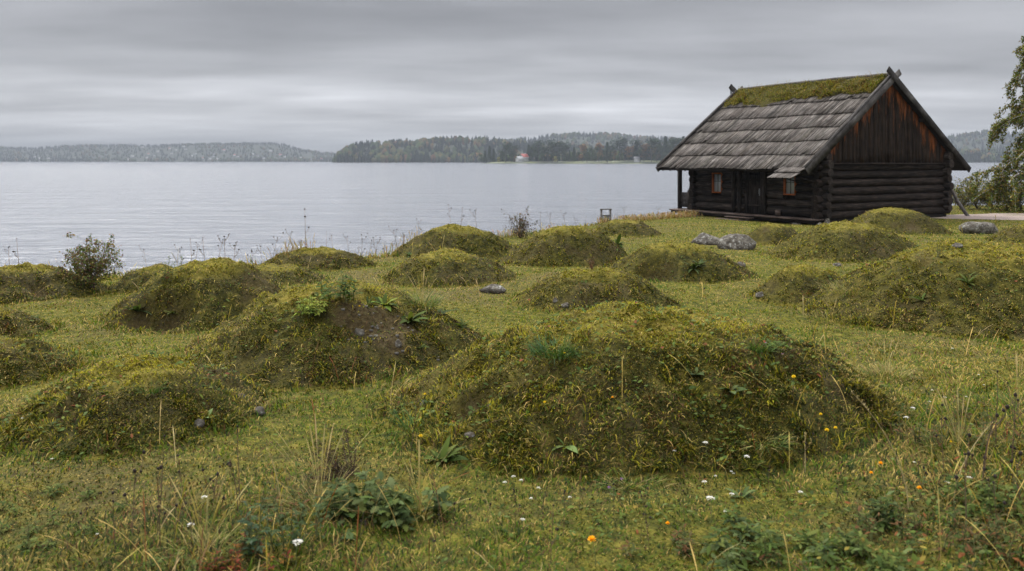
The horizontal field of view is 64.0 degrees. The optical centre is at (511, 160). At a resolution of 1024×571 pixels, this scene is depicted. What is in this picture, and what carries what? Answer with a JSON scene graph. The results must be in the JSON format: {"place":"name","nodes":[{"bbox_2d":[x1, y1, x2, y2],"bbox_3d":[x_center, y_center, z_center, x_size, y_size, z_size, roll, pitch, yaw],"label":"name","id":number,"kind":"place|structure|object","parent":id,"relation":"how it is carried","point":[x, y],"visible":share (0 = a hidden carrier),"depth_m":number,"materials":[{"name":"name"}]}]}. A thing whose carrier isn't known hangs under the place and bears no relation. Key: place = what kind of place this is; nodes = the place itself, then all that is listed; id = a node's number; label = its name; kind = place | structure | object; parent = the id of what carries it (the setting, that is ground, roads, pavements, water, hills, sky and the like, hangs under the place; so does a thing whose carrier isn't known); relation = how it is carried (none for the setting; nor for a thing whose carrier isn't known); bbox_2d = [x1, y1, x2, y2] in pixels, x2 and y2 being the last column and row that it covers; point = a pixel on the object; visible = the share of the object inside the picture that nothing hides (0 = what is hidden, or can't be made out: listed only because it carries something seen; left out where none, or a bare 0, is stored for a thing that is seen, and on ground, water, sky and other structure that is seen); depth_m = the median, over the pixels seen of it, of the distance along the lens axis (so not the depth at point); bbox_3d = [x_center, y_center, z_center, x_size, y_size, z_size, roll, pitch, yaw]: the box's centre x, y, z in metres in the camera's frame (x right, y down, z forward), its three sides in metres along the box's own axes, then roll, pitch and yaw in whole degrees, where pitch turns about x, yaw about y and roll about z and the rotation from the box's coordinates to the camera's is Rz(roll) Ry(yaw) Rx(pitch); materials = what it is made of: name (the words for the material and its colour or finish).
{"place":"outdoors","nodes":[
{"label":"outdoors","id":0,"kind":"place"},
{"bbox_2d":[0,144,333,161],"bbox_3d":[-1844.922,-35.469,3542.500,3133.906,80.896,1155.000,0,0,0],"label":"hills","id":1,"kind":"structure","parent":0,"point":[192,150],"depth_m":3316.27,"materials":[{"name":"plant"}]},
{"bbox_2d":[0,141,335,161],"bbox_3d":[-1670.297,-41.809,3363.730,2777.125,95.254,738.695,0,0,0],"label":"forest","id":2,"kind":"object","parent":1,"relation":"on","point":[80,148],"visible":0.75,"depth_m":3264.42,"materials":[{"name":"plant"}]},
{"bbox_2d":[4,209,705,272],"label":"shore grass","id":3,"kind":"structure","parent":0,"point":[672,215],"depth_m":33.16,"materials":[{"name":"brown plant"}]},
{"bbox_2d":[359,143,523,162],"bbox_3d":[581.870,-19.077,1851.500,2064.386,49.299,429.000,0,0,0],"label":"hills","id":4,"kind":"structure","parent":0,"point":[469,146],"depth_m":1797.12,"materials":[{"name":"plant"}]},
{"bbox_2d":[332,135,1023,162],"bbox_3d":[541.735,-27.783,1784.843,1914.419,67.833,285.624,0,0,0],"label":"forest","id":5,"kind":"object","parent":4,"relation":"on","point":[391,152],"visible":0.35,"depth_m":1748.13,"materials":[{"name":"plant"}]},
{"bbox_2d":[0,205,1023,570],"bbox_3d":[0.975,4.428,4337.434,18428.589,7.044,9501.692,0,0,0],"label":"ground","id":6,"kind":"structure","parent":0,"point":[852,337],"depth_m":4.67,"materials":[{"name":"plant"}]},
{"bbox_2d":[0,305,54,339],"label":"grass mound","id":7,"kind":"object","parent":6,"relation":"on","point":[14,323],"depth_m":9.18,"materials":[{"name":"green plant"}]},
{"bbox_2d":[0,331,88,389],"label":"grass mound","id":8,"kind":"object","parent":6,"relation":"on","point":[21,360],"depth_m":7.29,"materials":[{"name":"green plant"}]},
{"bbox_2d":[0,508,100,554],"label":"leafy plant","id":9,"kind":"object","parent":6,"relation":"on","point":[30,544],"visible":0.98,"depth_m":3.97,"materials":[{"name":"green plant"}]},
{"bbox_2d":[0,262,109,305],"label":"grass mound","id":10,"kind":"object","parent":6,"relation":"on","point":[27,281],"depth_m":11.93,"materials":[{"name":"green plant"}]},
{"bbox_2d":[50,232,125,288],"bbox_3d":[-6.475,1.508,12.394,1.192,0.924,1.074,0,0,26],"label":"shrub","id":11,"kind":"object","parent":10,"relation":"on","point":[90,271],"visible":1,"depth_m":12.30,"materials":[{"name":"green plant"}]},
{"bbox_2d":[0,482,129,514],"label":"leafy plant","id":12,"kind":"object","parent":6,"relation":"on","point":[58,485],"visible":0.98,"depth_m":4.44,"materials":[{"name":"green plant"}]},
{"bbox_2d":[123,450,145,541],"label":"dry stalk","id":13,"kind":"object","parent":6,"relation":"on","point":[134,471],"visible":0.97,"depth_m":3.92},
{"bbox_2d":[0,350,271,460],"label":"grass mound","id":14,"kind":"object","parent":6,"relation":"on","point":[98,409],"depth_m":5.60,"materials":[{"name":"green plant"}]},
{"bbox_2d":[126,381,171,395],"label":"grass tussock","id":15,"kind":"object","parent":14,"relation":"on","point":[151,392],"depth_m":5.65,"materials":[{"name":"green plant"}]},
{"bbox_2d":[107,262,171,294],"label":"grass mound","id":16,"kind":"object","parent":6,"relation":"on","point":[125,284],"depth_m":12.56,"materials":[{"name":"green plant"}]},
{"bbox_2d":[99,256,285,333],"bbox_3d":[-3.905,1.647,10.506,2.601,0.860,2.556,0,0,0],"label":"grass mound","id":17,"kind":"object","parent":6,"relation":"on","point":[196,295],"depth_m":9.85,"materials":[{"name":"green plant"}]},
{"bbox_2d":[140,534,258,570],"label":"leafy plant","id":18,"kind":"object","parent":6,"relation":"on","point":[187,561],"visible":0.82,"depth_m":3.67,"materials":[{"name":"green plant"}]},
{"bbox_2d":[148,465,267,567],"bbox_3d":[-1.410,1.637,3.793,0.524,0.411,0.554,0,0,-39],"label":"grass tussock","id":19,"kind":"object","parent":6,"relation":"on","point":[207,539],"depth_m":3.84,"materials":[{"name":"green plant"}]},
{"bbox_2d":[201,468,224,536],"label":"dry stalk","id":20,"kind":"object","parent":6,"relation":"on","point":[217,474],"visible":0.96,"depth_m":3.95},
{"bbox_2d":[227,425,239,504],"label":"dry stalk","id":21,"kind":"object","parent":6,"relation":"on","point":[228,463],"visible":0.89,"depth_m":4.37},
{"bbox_2d":[196,533,294,570],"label":"leafy plant","id":22,"kind":"object","parent":6,"relation":"on","point":[237,560],"visible":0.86,"depth_m":3.65,"materials":[{"name":"green plant"}]},
{"bbox_2d":[235,497,269,559],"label":"leafy plant","id":23,"kind":"object","parent":6,"relation":"on","point":[251,540],"visible":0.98,"depth_m":3.80,"materials":[{"name":"green plant"}]},
{"bbox_2d":[255,263,327,285],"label":"grass mound","id":24,"kind":"object","parent":6,"relation":"on","point":[284,274],"depth_m":13.81,"materials":[{"name":"green plant"}]},
{"bbox_2d":[254,473,328,526],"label":"leafy plant","id":25,"kind":"object","parent":6,"relation":"on","point":[295,496],"visible":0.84,"depth_m":4.33,"materials":[{"name":"green plant"}]},
{"bbox_2d":[261,496,325,550],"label":"leafy plant","id":26,"kind":"object","parent":6,"relation":"on","point":[295,535],"visible":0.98,"depth_m":3.88,"materials":[{"name":"green plant"}]},
{"bbox_2d":[255,417,374,523],"bbox_3d":[-1.036,1.639,4.321,0.647,0.544,0.695,0,0,0],"label":"grass tussock","id":27,"kind":"object","parent":6,"relation":"on","point":[309,501],"depth_m":4.40,"materials":[{"name":"green plant"}]},
{"bbox_2d":[256,245,378,270],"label":"grass mound","id":28,"kind":"object","parent":6,"relation":"on","point":[323,258],"depth_m":15.86,"materials":[{"name":"green plant"}]},
{"bbox_2d":[300,423,364,485],"bbox_3d":[-1.060,1.718,4.830,0.392,0.358,0.373,0,0,-38],"label":"heather bush","id":29,"kind":"object","parent":6,"relation":"on","point":[336,468],"visible":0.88,"depth_m":4.83,"materials":[{"name":"brown plant"}]},
{"bbox_2d":[182,278,483,391],"bbox_3d":[-1.729,1.608,8.226,3.407,0.831,3.199,0,0,0],"label":"grass mound","id":30,"kind":"object","parent":6,"relation":"on","point":[280,355],"depth_m":7.38,"materials":[{"name":"green plant"}]},
{"bbox_2d":[293,293,329,317],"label":"leafy plant","id":31,"kind":"object","parent":30,"relation":"on","point":[311,305],"visible":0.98,"depth_m":7.47,"materials":[{"name":"green plant"}]},
{"bbox_2d":[314,270,362,303],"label":"leafy plant","id":32,"kind":"object","parent":30,"relation":"on","point":[344,293],"visible":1,"depth_m":7.70,"materials":[{"name":"green plant"}]},
{"bbox_2d":[371,293,397,310],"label":"rosette plant","id":33,"kind":"object","parent":30,"relation":"on","point":[382,302],"visible":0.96,"depth_m":7.95,"materials":[{"name":"green plant"}]},
{"bbox_2d":[339,305,439,360],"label":"gravel","id":34,"kind":"structure","parent":30,"relation":"on","point":[371,330],"depth_m":7.47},
{"bbox_2d":[400,310,427,324],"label":"rosette plant","id":35,"kind":"object","parent":30,"relation":"on","point":[410,317],"visible":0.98,"depth_m":7.79,"materials":[{"name":"green plant"}]},
{"bbox_2d":[400,267,449,313],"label":"grass tussock","id":36,"kind":"object","parent":30,"relation":"on","point":[426,302],"depth_m":8.42,"materials":[{"name":"green plant"}]},
{"bbox_2d":[325,528,353,544],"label":"basal leaves","id":37,"kind":"object","parent":6,"relation":"on","point":[348,536],"visible":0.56,"depth_m":3.99,"materials":[{"name":"green plant"}]},
{"bbox_2d":[315,469,388,525],"bbox_3d":[-0.831,1.784,4.351,0.463,0.205,0.440,0,0,-25],"label":"leafy plant","id":38,"kind":"object","parent":6,"relation":"on","point":[371,488],"visible":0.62,"depth_m":4.29,"materials":[{"name":"green plant"}]},
{"bbox_2d":[329,472,452,531],"bbox_3d":[-0.620,1.770,4.190,0.635,0.248,0.384,0,0,0],"label":"leafy plant","id":39,"kind":"object","parent":6,"relation":"on","point":[383,510],"visible":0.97,"depth_m":4.19,"materials":[{"name":"green plant"}]},
{"bbox_2d":[372,399,436,443],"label":"grass tussock","id":40,"kind":"object","parent":6,"relation":"on","point":[403,424],"depth_m":5.57,"materials":[{"name":"green plant"}]},
{"bbox_2d":[381,440,463,525],"bbox_3d":[-0.499,1.713,4.358,0.506,0.404,0.506,0,0,28],"label":"grass tussock","id":41,"kind":"object","parent":6,"relation":"on","point":[422,497],"depth_m":4.35,"materials":[{"name":"green plant"}]},
{"bbox_2d":[423,436,468,466],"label":"rosette plant","id":42,"kind":"object","parent":6,"relation":"on","point":[445,451],"visible":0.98,"depth_m":5.05,"materials":[{"name":"green plant"}]},
{"bbox_2d":[377,247,518,287],"bbox_3d":[-1.124,1.815,14.285,2.640,0.610,2.340,0,0,0],"label":"grass mound","id":43,"kind":"object","parent":6,"relation":"on","point":[456,265],"depth_m":13.78,"materials":[{"name":"green plant"}]},
{"bbox_2d":[392,223,513,260],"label":"grass mound","id":44,"kind":"object","parent":6,"relation":"on","point":[469,239],"depth_m":18.09,"materials":[{"name":"green plant"}]},
{"bbox_2d":[479,284,505,293],"bbox_3d":[-0.292,1.968,12.514,0.421,0.187,0.331,0,0,0],"label":"stone","id":45,"kind":"object","parent":6,"relation":"on","point":[495,288],"visible":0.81,"depth_m":12.40,"materials":[{"name":"stone"}]},
{"bbox_2d":[7,283,1023,570],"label":"herbs","id":46,"kind":"object","parent":6,"relation":"on","point":[869,561],"visible":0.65,"depth_m":3.99,"materials":[{"name":"green plant"}]},
{"bbox_2d":[501,206,537,237],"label":"shrub","id":47,"kind":"object","parent":6,"relation":"on","point":[521,226],"visible":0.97,"depth_m":23.67,"materials":[{"name":"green plant"}]},
{"bbox_2d":[18,215,1023,570],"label":"straw stems","id":48,"kind":"object","parent":6,"relation":"on","point":[500,419],"visible":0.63,"depth_m":4.18,"materials":[{"name":"beige plant"}]},
{"bbox_2d":[497,225,627,267],"bbox_3d":[1.164,1.771,17.379,3.202,0.906,2.842,0,0,0],"label":"grass mound","id":49,"kind":"object","parent":6,"relation":"on","point":[566,246],"depth_m":16.52,"materials":[{"name":"green plant"}]},
{"bbox_2d":[511,267,679,314],"bbox_3d":[1.180,1.790,11.615,2.488,0.612,2.293,0,0,0],"label":"grass mound","id":50,"kind":"object","parent":6,"relation":"on","point":[576,287],"depth_m":11.16,"materials":[{"name":"green plant"}]},
{"bbox_2d":[593,219,661,236],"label":"grass mound","id":51,"kind":"object","parent":6,"relation":"on","point":[625,227],"depth_m":25.01,"materials":[{"name":"green plant"}]},
{"bbox_2d":[592,469,674,497],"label":"grass tussock","id":52,"kind":"object","parent":6,"relation":"on","point":[604,485],"depth_m":4.70,"materials":[{"name":"green plant"}]},
{"bbox_2d":[373,297,920,482],"bbox_3d":[0.993,1.525,6.366,4.349,0.948,3.468,0,0,0],"label":"grass mound","id":53,"kind":"object","parent":6,"relation":"on","point":[649,421],"depth_m":5.36,"materials":[{"name":"green plant"}]},
{"bbox_2d":[516,330,590,362],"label":"grass tussock","id":54,"kind":"object","parent":53,"relation":"on","point":[560,354],"depth_m":5.62,"materials":[{"name":"green plant"}]},
{"bbox_2d":[731,331,783,355],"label":"grass tussock","id":55,"kind":"object","parent":53,"relation":"on","point":[757,349],"depth_m":5.76,"materials":[{"name":"green plant"}]},
{"bbox_2d":[728,428,794,453],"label":"grass tussock","id":56,"kind":"object","parent":53,"relation":"on","point":[761,445],"depth_m":4.94,"materials":[{"name":"green plant"}]},
{"bbox_2d":[608,240,757,283],"bbox_3d":[3.014,1.880,15.044,3.026,0.825,2.711,0,0,0],"label":"grass mound","id":57,"kind":"object","parent":6,"relation":"on","point":[665,261],"depth_m":14.40,"materials":[{"name":"green plant"}]},
{"bbox_2d":[691,232,719,244],"bbox_3d":[5.124,2.092,21.576,0.839,0.431,0.645,0,0,0],"label":"boulder","id":58,"kind":"object","parent":6,"relation":"on","point":[703,238],"visible":0.66,"depth_m":21.40,"materials":[{"name":"stone"}]},
{"bbox_2d":[618,523,810,570],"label":"leafy plant","id":59,"kind":"object","parent":6,"relation":"on","point":[685,548],"visible":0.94,"depth_m":3.76,"materials":[{"name":"green plant"}]},
{"bbox_2d":[716,233,756,249],"bbox_3d":[5.584,2.057,20.371,0.937,0.513,0.710,0,0,25],"label":"boulder","id":60,"kind":"object","parent":6,"relation":"on","point":[735,241],"visible":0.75,"depth_m":20.20,"materials":[{"name":"stone"}]},
{"bbox_2d":[726,486,756,497],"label":"rosette plant","id":61,"kind":"object","parent":6,"relation":"on","point":[745,493],"visible":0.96,"depth_m":4.50,"materials":[{"name":"green plant"}]},
{"bbox_2d":[747,222,796,245],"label":"grass mound","id":62,"kind":"object","parent":6,"relation":"on","point":[768,234],"depth_m":21.93,"materials":[{"name":"green plant"}]},
{"bbox_2d":[700,508,859,570],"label":"leafy plant","id":63,"kind":"object","parent":6,"relation":"on","point":[730,554],"visible":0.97,"depth_m":3.74,"materials":[{"name":"green plant"}]},
{"bbox_2d":[748,263,841,306],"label":"grass mound","id":64,"kind":"object","parent":6,"relation":"on","point":[788,282],"depth_m":11.83,"materials":[{"name":"green plant"}]},
{"bbox_2d":[655,66,970,223],"bbox_3d":[13.859,-0.804,39.148,11.890,6.828,9.549,0,0,-30],"label":"log cabin","id":65,"kind":"object","parent":6,"relation":"on","point":[837,149],"visible":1,"depth_m":36.16,"materials":[{"name":"brown wood"}]},
{"bbox_2d":[712,173,722,192],"bbox_3d":[9.735,1.030,38.699,0.200,0.950,0.660,0,0,-30],"label":"window","id":66,"kind":"structure","parent":65,"relation":"in","point":[717,181],"depth_m":38.74,"materials":[{"name":"glass"}]},
{"bbox_2d":[745,171,761,214],"bbox_3d":[10.883,1.380,36.741,0.191,1.980,1.020,0,0,-30],"label":"door","id":67,"kind":"structure","parent":65,"relation":"in","point":[753,183],"depth_m":36.79,"materials":[{"name":"wood"}]},
{"bbox_2d":[783,177,796,194],"bbox_3d":[11.895,0.995,34.958,0.200,0.920,0.660,0,0,-30],"label":"window","id":68,"kind":"structure","parent":65,"relation":"in","point":[788,185],"depth_m":35.03,"materials":[{"name":"glass"}]},
{"bbox_2d":[797,297,854,324],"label":"grass tussock","id":69,"kind":"object","parent":6,"relation":"on","point":[826,315],"depth_m":10.15,"materials":[{"name":"green plant"}]},
{"bbox_2d":[751,526,914,570],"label":"leafy plant","id":70,"kind":"object","parent":6,"relation":"on","point":[808,536],"visible":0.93,"depth_m":3.68,"materials":[{"name":"green plant"}]},
{"bbox_2d":[764,219,918,262],"bbox_3d":[7.560,1.774,18.459,4.023,0.941,3.559,0,0,0],"label":"grass mound","id":71,"kind":"object","parent":6,"relation":"on","point":[845,240],"depth_m":17.46,"materials":[{"name":"green plant"}]},
{"bbox_2d":[851,390,908,507],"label":"tall dry grass","id":72,"kind":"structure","parent":6,"relation":"on","point":[890,444],"depth_m":4.19,"materials":[{"name":"beige plant"}]},
{"bbox_2d":[859,491,901,529],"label":"leafy plant","id":73,"kind":"object","parent":6,"relation":"on","point":[885,514],"visible":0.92,"depth_m":4.01,"materials":[{"name":"green plant"}]},
{"bbox_2d":[849,339,923,384],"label":"grass tussock","id":74,"kind":"object","parent":6,"relation":"on","point":[887,369],"depth_m":7.26,"materials":[{"name":"green plant"}]},
{"bbox_2d":[850,207,954,235],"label":"grass mound","id":75,"kind":"object","parent":6,"relation":"on","point":[901,221],"depth_m":26.03,"materials":[{"name":"green plant"}]},
{"bbox_2d":[796,237,1023,343],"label":"grass mound","id":76,"kind":"object","parent":6,"relation":"on","point":[994,295],"depth_m":9.86,"materials":[{"name":"green plant"}]},
{"bbox_2d":[808,279,867,295],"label":"grass tussock","id":77,"kind":"object","parent":76,"relation":"on","point":[844,289],"depth_m":10.62,"materials":[{"name":"green plant"}]},
{"bbox_2d":[850,499,980,552],"bbox_3d":[1.915,1.727,3.888,0.567,0.151,0.408,0,0,0],"label":"leafy plant","id":78,"kind":"object","parent":6,"relation":"on","point":[867,530],"visible":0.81,"depth_m":3.92,"materials":[{"name":"green plant"}]},
{"bbox_2d":[893,411,991,447],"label":"leafy plant","id":79,"kind":"object","parent":6,"relation":"on","point":[931,434],"visible":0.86,"depth_m":5.17,"materials":[{"name":"green plant"}]},
{"bbox_2d":[891,519,1023,570],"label":"leafy plant","id":80,"kind":"object","parent":6,"relation":"on","point":[974,562],"visible":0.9,"depth_m":3.70,"materials":[{"name":"green plant"}]},
{"bbox_2d":[892,384,1023,463],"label":"grass tussock","id":81,"kind":"object","parent":6,"relation":"on","point":[960,432],"depth_m":5.09,"materials":[{"name":"green plant"}]},
{"bbox_2d":[952,189,969,215],"bbox_3d":[20.660,1.823,37.948,1.215,1.714,0.261,0,0,-11],"label":"leaning pole","id":82,"kind":"object","parent":6,"relation":"on","point":[962,208],"visible":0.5,"depth_m":37.94,"materials":[{"name":"grey wood"}]},
{"bbox_2d":[954,433,973,527],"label":"dry stalk","id":83,"kind":"object","parent":6,"relation":"on","point":[968,453],"visible":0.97,"depth_m":3.97,"materials":[{"name":"plant"}]},
{"bbox_2d":[952,180,985,207],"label":"shrub","id":84,"kind":"object","parent":6,"relation":"on","point":[962,198],"visible":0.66,"depth_m":45.82,"materials":[{"name":"green plant"}]},
{"bbox_2d":[919,383,1023,423],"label":"leafy plant","id":85,"kind":"object","parent":6,"relation":"on","point":[967,413],"visible":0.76,"depth_m":5.64,"materials":[{"name":"green plant"}]},
{"bbox_2d":[954,177,993,208],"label":"shrub","id":86,"kind":"object","parent":6,"relation":"on","point":[971,191],"visible":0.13,"depth_m":47.15,"materials":[{"name":"green plant"}]},
{"bbox_2d":[959,222,998,233],"bbox_3d":[14.945,2.209,26.183,1.205,0.530,0.964,0,0,20],"label":"boulder","id":87,"kind":"object","parent":6,"relation":"on","point":[978,227],"visible":0.75,"depth_m":25.84,"materials":[{"name":"stone"}]},
{"bbox_2d":[940,468,1023,520],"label":"leafy plant","id":88,"kind":"object","parent":6,"relation":"on","point":[988,493],"visible":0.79,"depth_m":4.09,"materials":[{"name":"green plant"}]},
{"bbox_2d":[945,395,1023,449],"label":"leafy plant","id":89,"kind":"object","parent":6,"relation":"on","point":[1016,433],"visible":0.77,"depth_m":5.12,"materials":[{"name":"green plant"}]},
{"bbox_2d":[952,351,1023,414],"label":"grass tussock","id":90,"kind":"object","parent":6,"relation":"on","point":[1018,385],"depth_m":6.05,"materials":[{"name":"green plant"}]},
{"bbox_2d":[971,178,1004,209],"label":"shrub","id":91,"kind":"object","parent":6,"relation":"on","point":[983,197],"visible":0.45,"depth_m":45.56,"materials":[{"name":"green plant"}]},
{"bbox_2d":[954,36,1023,213],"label":"birch tree","id":92,"kind":"object","parent":6,"relation":"on","point":[998,185],"visible":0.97,"depth_m":42.48,"materials":[{"name":"green plant"}]},
{"bbox_2d":[980,408,1004,488],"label":"dry stalk","id":93,"kind":"object","parent":6,"relation":"on","point":[996,415],"visible":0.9,"depth_m":4.33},
{"bbox_2d":[964,506,1023,561],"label":"leafy plant","id":94,"kind":"object","parent":6,"relation":"on","point":[979,539],"visible":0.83,"depth_m":3.75,"materials":[{"name":"green plant"}]},
{"bbox_2d":[982,467,1006,540],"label":"dry stalk","id":95,"kind":"object","parent":6,"relation":"on","point":[993,482],"visible":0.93,"depth_m":3.75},
{"bbox_2d":[995,370,1009,443],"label":"dry stalk","id":96,"kind":"object","parent":6,"relation":"on","point":[1006,406],"visible":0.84,"depth_m":5.00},
{"bbox_2d":[985,224,1023,243],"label":"grass mound","id":97,"kind":"object","parent":6,"relation":"on","point":[1013,234],"depth_m":22.17,"materials":[{"name":"green plant"}]},
{"bbox_2d":[1007,382,1022,466],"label":"dry stalk","id":98,"kind":"object","parent":6,"relation":"on","point":[1015,395],"visible":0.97,"depth_m":4.67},
{"bbox_2d":[1009,445,1023,500],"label":"dry stalk","id":99,"kind":"object","parent":6,"relation":"on","point":[1020,453],"visible":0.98,"depth_m":4.15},
{"bbox_2d":[0,162,1023,276],"bbox_3d":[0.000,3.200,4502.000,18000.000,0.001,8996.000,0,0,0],"label":"water","id":100,"kind":"structure","parent":0,"point":[156,211],"depth_m":63.20,"materials":[{"name":"grey liquid"}]},
{"bbox_2d":[0,0,1023,152],"label":"sky","id":101,"kind":"structure","parent":0,"point":[322,76],"materials":[{"name":"grey"}]},
{"bbox_2d":[482,160,660,163],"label":"shore","id":102,"kind":"structure","parent":0,"point":[599,162],"depth_m":1027.70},
{"bbox_2d":[532,140,544,161],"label":"tree","id":103,"kind":"object","parent":102,"relation":"on","point":[538,144],"visible":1,"depth_m":1040.24,"materials":[{"name":"green plant"}]},
{"bbox_2d":[492,145,673,161],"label":"undergrowth","id":104,"kind":"object","parent":102,"relation":"on","point":[546,158],"visible":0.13,"depth_m":1077.27,"materials":[{"name":"plant"}]},
{"bbox_2d":[646,138,658,161],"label":"tree","id":105,"kind":"object","parent":102,"relation":"on","point":[650,147],"visible":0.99,"depth_m":1029.79,"materials":[{"name":"green plant"}]},
{"bbox_2d":[527,134,1023,150],"bbox_3d":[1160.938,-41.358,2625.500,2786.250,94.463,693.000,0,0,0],"label":"hills","id":106,"kind":"structure","parent":0,"point":[959,143],"depth_m":2562.82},
{"bbox_2d":[491,129,1022,149],"bbox_3d":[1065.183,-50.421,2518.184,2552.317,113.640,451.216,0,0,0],"label":"forest","id":107,"kind":"object","parent":106,"relation":"on","point":[593,136],"visible":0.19,"depth_m":2614.45,"materials":[{"name":"plant"}]},
{"bbox_2d":[931,213,1023,219],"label":"path","id":108,"kind":"structure","parent":0,"point":[1009,216],"depth_m":37.26,"materials":[{"name":"gravel"}]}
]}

